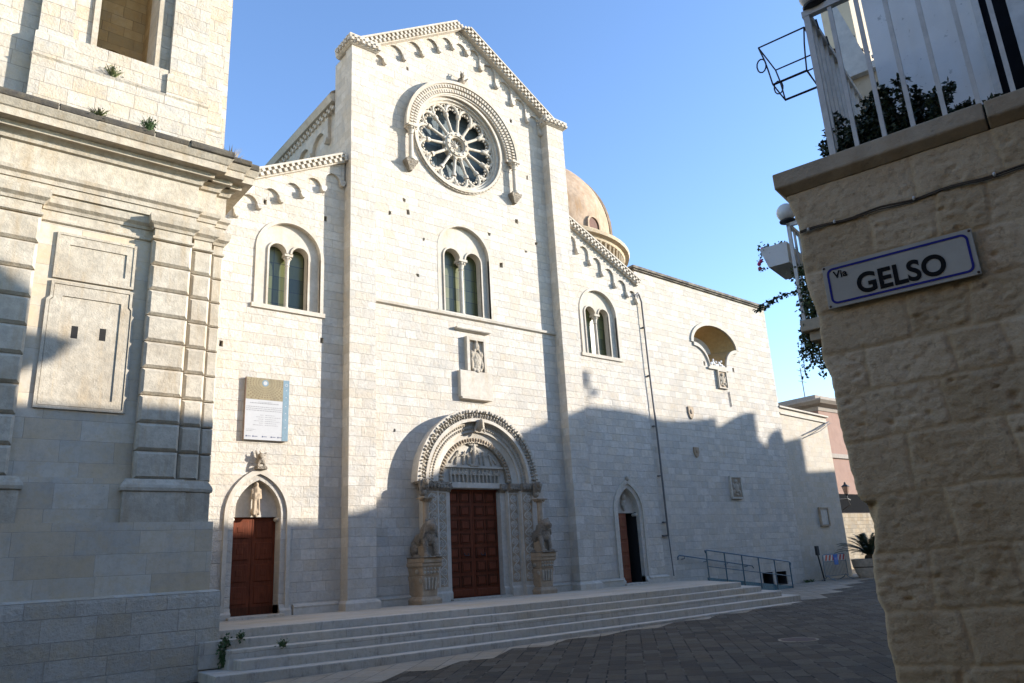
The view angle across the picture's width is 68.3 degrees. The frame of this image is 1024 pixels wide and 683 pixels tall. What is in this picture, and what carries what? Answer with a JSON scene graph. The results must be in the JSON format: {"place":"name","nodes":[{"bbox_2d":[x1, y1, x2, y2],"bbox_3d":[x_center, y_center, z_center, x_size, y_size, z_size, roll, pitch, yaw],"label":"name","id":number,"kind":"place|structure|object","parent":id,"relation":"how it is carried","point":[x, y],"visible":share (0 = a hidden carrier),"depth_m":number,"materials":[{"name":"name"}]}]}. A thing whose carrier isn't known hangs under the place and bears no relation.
{"place":"outdoors","nodes":[
{"label":"outdoors","id":0,"kind":"place"},
{"bbox_2d":[224,0,834,402],"label":"sky","id":1,"kind":"structure","parent":0,"point":[670,116],"materials":[{"name":"blue"}]},
{"bbox_2d":[191,569,897,682],"bbox_3d":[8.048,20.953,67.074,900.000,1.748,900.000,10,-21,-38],"label":"ground","id":2,"kind":"structure","parent":0,"point":[847,627],"depth_m":14.34,"materials":[{"name":"grey stone"}]},
{"bbox_2d":[0,0,260,682],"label":"bell tower","id":3,"kind":"structure","parent":2,"relation":"on","point":[115,239],"depth_m":15.47,"materials":[{"name":"stone"}]},
{"bbox_2d":[88,107,109,115],"bbox_3d":[-8.704,-4.815,15.879,0.442,0.351,0.470,10,-21,-38],"label":"weed","id":4,"kind":"object","parent":3,"relation":"on","point":[99,112],"visible":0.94,"depth_m":15.84,"materials":[{"name":"green plant"}]},
{"bbox_2d":[97,45,128,56],"bbox_3d":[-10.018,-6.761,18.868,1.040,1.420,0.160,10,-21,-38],"label":"window sill","id":5,"kind":"structure","parent":3,"relation":"in","point":[111,48],"depth_m":19.04,"materials":[{"name":"stone"}]},
{"bbox_2d":[104,64,123,77],"bbox_3d":[-9.107,-6.132,17.226,0.516,0.365,0.551,10,-21,-38],"label":"weed","id":6,"kind":"object","parent":3,"relation":"on","point":[112,72],"visible":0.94,"depth_m":17.14,"materials":[{"name":"green plant"}]},
{"bbox_2d":[139,116,159,132],"bbox_3d":[-7.924,-4.737,16.508,0.416,0.375,0.399,3,-17,-19],"label":"weed","id":7,"kind":"object","parent":3,"relation":"on","point":[148,124],"visible":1,"depth_m":16.44,"materials":[{"name":"green plant"}]},
{"bbox_2d":[224,145,242,157],"bbox_3d":[-6.787,-4.449,18.171,0.646,0.458,0.550,-13,-19,29],"label":"weed","id":8,"kind":"object","parent":3,"relation":"on","point":[234,151],"visible":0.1,"depth_m":18.08,"materials":[{"name":"green plant"}]},
{"bbox_2d":[208,20,669,621],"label":"cathedral","id":9,"kind":"structure","parent":2,"relation":"on","point":[428,302],"depth_m":24.81,"materials":[{"name":"stone"}]},
{"bbox_2d":[250,481,261,516],"bbox_3d":[-6.801,4.191,20.048,0.298,0.937,0.232,10,-21,-38],"label":"saint statue","id":10,"kind":"object","parent":9,"relation":"on","point":[256,494],"visible":1,"depth_m":19.97,"materials":[{"name":"beige stone"}]},
{"bbox_2d":[242,376,289,441],"bbox_3d":[-6.712,1.855,20.663,1.225,1.710,0.076,10,-21,-38],"label":"information board","id":11,"kind":"object","parent":9,"relation":"attached to","point":[266,410],"visible":1,"depth_m":20.62,"materials":[{"name":"white paper"}]},
{"bbox_2d":[251,220,324,318],"bbox_3d":[-6.662,-2.177,22.421,2.220,2.900,0.500,10,-21,-38],"label":"window","id":12,"kind":"structure","parent":9,"relation":"in","point":[287,268],"depth_m":22.51,"materials":[{"name":"stone"}]},
{"bbox_2d":[407,518,443,558],"bbox_3d":[-2.542,5.780,22.175,0.669,1.096,1.152,10,-21,-38],"label":"lion statue","id":13,"kind":"object","parent":9,"relation":"on","point":[426,536],"visible":0.86,"depth_m":21.93,"materials":[{"name":"beige stone"}]},
{"bbox_2d":[403,80,521,204],"bbox_3d":[-1.919,-7.432,28.016,5.080,4.480,0.889,10,-21,-38],"label":"rose window","id":14,"kind":"structure","parent":9,"relation":"in","point":[451,149],"depth_m":28.08,"materials":[{"name":"stone"}]},
{"bbox_2d":[437,224,495,320],"bbox_3d":[-1.770,-2.426,26.610,2.440,3.520,0.500,10,-21,-38],"label":"window","id":15,"kind":"structure","parent":9,"relation":"in","point":[461,259],"depth_m":26.75,"materials":[{"name":"stone"}]},
{"bbox_2d":[530,518,557,552],"bbox_3d":[0.926,6.383,24.881,0.669,1.096,1.152,10,-21,-38],"label":"lion statue","id":16,"kind":"object","parent":9,"relation":"on","point":[541,533],"visible":0.81,"depth_m":24.62,"materials":[{"name":"beige stone"}]},
{"bbox_2d":[579,288,623,361],"bbox_3d":[3.379,-0.681,30.337,2.280,2.950,0.500,10,-21,-38],"label":"window","id":17,"kind":"structure","parent":9,"relation":"in","point":[596,316],"depth_m":30.48,"materials":[{"name":"stone"}]},
{"bbox_2d":[197,580,800,682],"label":"stone steps","id":18,"kind":"structure","parent":2,"relation":"on","point":[326,642],"depth_m":17.48,"materials":[{"name":"stone"}]},
{"bbox_2d":[215,632,232,668],"bbox_3d":[-5.652,6.058,14.796,0.332,0.663,0.338,10,-21,-38],"label":"wall fern","id":19,"kind":"object","parent":18,"relation":"on","point":[225,640],"depth_m":14.75,"materials":[{"name":"green plant"}]},
{"bbox_2d":[236,629,245,643],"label":"weed","id":20,"kind":"object","parent":18,"relation":"on","point":[241,635],"visible":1,"depth_m":15.01,"materials":[{"name":"green plant"}]},
{"bbox_2d":[275,638,288,648],"bbox_3d":[-4.528,5.951,14.891,0.316,0.216,0.303,-1,-16,-8],"label":"weed","id":21,"kind":"object","parent":18,"relation":"on","point":[283,643],"visible":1,"depth_m":14.89,"materials":[{"name":"green plant"}]},
{"bbox_2d":[677,550,793,589],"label":"railing","id":22,"kind":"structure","parent":18,"relation":"on","point":[765,586],"depth_m":30.01,"materials":[{"name":"grey metal"}]},
{"bbox_2d":[565,168,629,265],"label":"domed tower","id":23,"kind":"structure","parent":2,"relation":"on","point":[588,212],"depth_m":40.03,"materials":[{"name":"stone"}]},
{"bbox_2d":[586,215,600,229],"bbox_3d":[4.168,-5.896,39.868,1.113,1.480,0.625,10,-21,-38],"label":"dome window","id":24,"kind":"structure","parent":23,"relation":"in","point":[591,221],"depth_m":39.85,"materials":[{"name":"paint"}]},
{"bbox_2d":[628,265,804,584],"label":"palace","id":25,"kind":"structure","parent":2,"relation":"on","point":[723,483],"depth_m":33.24,"materials":[{"name":"stone"}]},
{"bbox_2d":[690,322,738,371],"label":"oculus window","id":26,"kind":"structure","parent":25,"relation":"in","point":[719,345],"depth_m":35.53,"materials":[{"name":"stone"}]},
{"bbox_2d":[778,637,818,641],"bbox_3d":[5.834,6.077,15.374,0.820,0.026,0.820,10,-21,-38],"label":"manhole cover","id":27,"kind":"object","parent":2,"relation":"on","point":[800,639],"visible":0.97,"depth_m":15.34,"materials":[{"name":"metal"}]},
{"bbox_2d":[779,405,852,580],"bbox_3d":[13.196,8.378,39.199,4.440,8.800,6.269,10,-21,-38],"label":"annex","id":28,"kind":"object","parent":2,"relation":"on","point":[816,502],"visible":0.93,"depth_m":37.08,"materials":[{"name":"paint"}]},
{"bbox_2d":[778,395,869,512],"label":"pink house","id":29,"kind":"structure","parent":2,"relation":"on","point":[822,405],"depth_m":51.11,"materials":[{"name":"paint"}]},
{"bbox_2d":[799,368,804,396],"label":"roof antenna","id":30,"kind":"object","parent":29,"relation":"on","point":[802,381],"visible":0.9,"depth_m":53.28,"materials":[{"name":"metal"}]},
{"bbox_2d":[821,0,873,60],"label":"row house","id":31,"kind":"structure","parent":2,"relation":"on","point":[847,11],"depth_m":12.89,"materials":[{"name":"beige paint"}]},
{"bbox_2d":[839,494,874,568],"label":"terrace wall","id":32,"kind":"structure","parent":2,"relation":"on","point":[856,523],"depth_m":46.40,"materials":[{"name":"stone"}]},
{"bbox_2d":[840,482,850,509],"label":"wall lantern","id":33,"kind":"object","parent":32,"relation":"attached to","point":[845,487],"depth_m":44.48,"materials":[{"name":"metal"}]},
{"bbox_2d":[772,0,1023,682],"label":"corner house","id":34,"kind":"structure","parent":2,"relation":"on","point":[928,384],"depth_m":3.93,"materials":[{"name":"stone"}]},
{"bbox_2d":[832,7,881,102],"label":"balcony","id":35,"kind":"structure","parent":34,"relation":"attached to","point":[854,60],"depth_m":6.88,"materials":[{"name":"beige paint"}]},
{"bbox_2d":[822,228,981,309],"bbox_3d":[2.090,-0.384,4.101,0.757,0.253,0.023,-15,-20,36],"label":"street sign","id":36,"kind":"object","parent":34,"relation":"attached to","point":[950,257],"visible":1,"depth_m":4.08,"materials":[{"name":"metal"}]},
{"bbox_2d":[801,0,1015,154],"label":"balcony railing","id":37,"kind":"object","parent":34,"relation":"on","point":[837,89],"visible":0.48,"depth_m":4.55,"materials":[{"name":"white metal"}]},
{"bbox_2d":[756,19,829,100],"bbox_3d":[1.881,-1.850,5.016,0.415,0.341,0.330,-15,-20,36],"label":"wire basket","id":38,"kind":"object","parent":37,"relation":"hanging from","point":[790,77],"visible":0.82,"depth_m":4.99,"materials":[{"name":"metal"}]},
{"bbox_2d":[799,0,825,10],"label":"globe lamp","id":39,"kind":"object","parent":37,"relation":"on","point":[807,4],"visible":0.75,"depth_m":4.73,"materials":[{"name":"glass"}]},
{"bbox_2d":[817,73,1005,156],"bbox_3d":[2.447,-1.327,4.601,1.062,0.598,0.706,-15,-20,36],"label":"terrace shrub","id":40,"kind":"object","parent":34,"relation":"on","point":[868,127],"visible":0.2,"depth_m":4.47,"materials":[{"name":"green plant"}]},
{"bbox_2d":[978,0,1023,92],"bbox_3d":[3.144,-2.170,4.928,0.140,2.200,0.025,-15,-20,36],"label":"terrace door","id":41,"kind":"structure","parent":34,"relation":"in","point":[1016,65],"depth_m":4.84,"materials":[{"name":"black metal"}]},
{"bbox_3d":[7.727,-0.627,8.023,4.880,9.100,6.180,-15,-20,36],"label":"neighbour house","id":42,"kind":"object","parent":2,"relation":"on","visible":0},
{"bbox_2d":[786,220,821,345],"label":"balcony","id":43,"kind":"structure","parent":42,"relation":"attached to","point":[811,326],"depth_m":7.90,"materials":[{"name":"metal"}]},
{"bbox_2d":[756,241,802,279],"bbox_3d":[2.971,-0.908,8.369,0.363,0.370,0.649,-15,-20,36],"label":"flower box","id":44,"kind":"object","parent":43,"relation":"hanging from","point":[777,258],"visible":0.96,"depth_m":8.17,"materials":[{"name":"white paint"}]},
{"bbox_2d":[776,203,794,224],"bbox_3d":[2.958,-1.380,8.148,0.200,0.225,0.200,-15,-20,36],"label":"globe lamp","id":45,"kind":"object","parent":43,"relation":"on","point":[784,213],"visible":0.87,"depth_m":8.08,"materials":[{"name":"glass"}]},
{"bbox_2d":[752,264,826,379],"bbox_3d":[3.025,-0.213,8.087,0.790,1.406,0.633,-15,-20,36],"label":"ivy","id":46,"kind":"object","parent":43,"relation":"hanging from","point":[808,343],"visible":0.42,"depth_m":7.88,"materials":[{"name":"green plant"}]},
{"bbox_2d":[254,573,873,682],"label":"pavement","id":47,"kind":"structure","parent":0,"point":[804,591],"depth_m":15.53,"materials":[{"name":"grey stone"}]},
{"bbox_2d":[814,546,825,580],"bbox_3d":[14.242,10.264,34.855,0.454,1.607,0.135,10,-21,-38],"label":"sign pole","id":48,"kind":"object","parent":47,"relation":"on","point":[817,552],"visible":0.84,"depth_m":34.87,"materials":[{"name":"metal"}]},
{"bbox_2d":[822,553,853,580],"bbox_3d":[15.037,10.467,35.092,2.044,1.190,0.696,10,-21,-38],"label":"crowd barrier","id":49,"kind":"object","parent":47,"relation":"on","point":[837,557],"visible":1,"depth_m":35.09,"materials":[{"name":"metal"}]},
{"bbox_2d":[836,533,874,577],"bbox_3d":[17.292,10.196,36.176,3.320,2.045,3.289,10,-21,-38],"label":"potted cycad","id":50,"kind":"object","parent":47,"relation":"on","point":[863,567],"visible":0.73,"depth_m":35.85,"materials":[{"name":"plant"}]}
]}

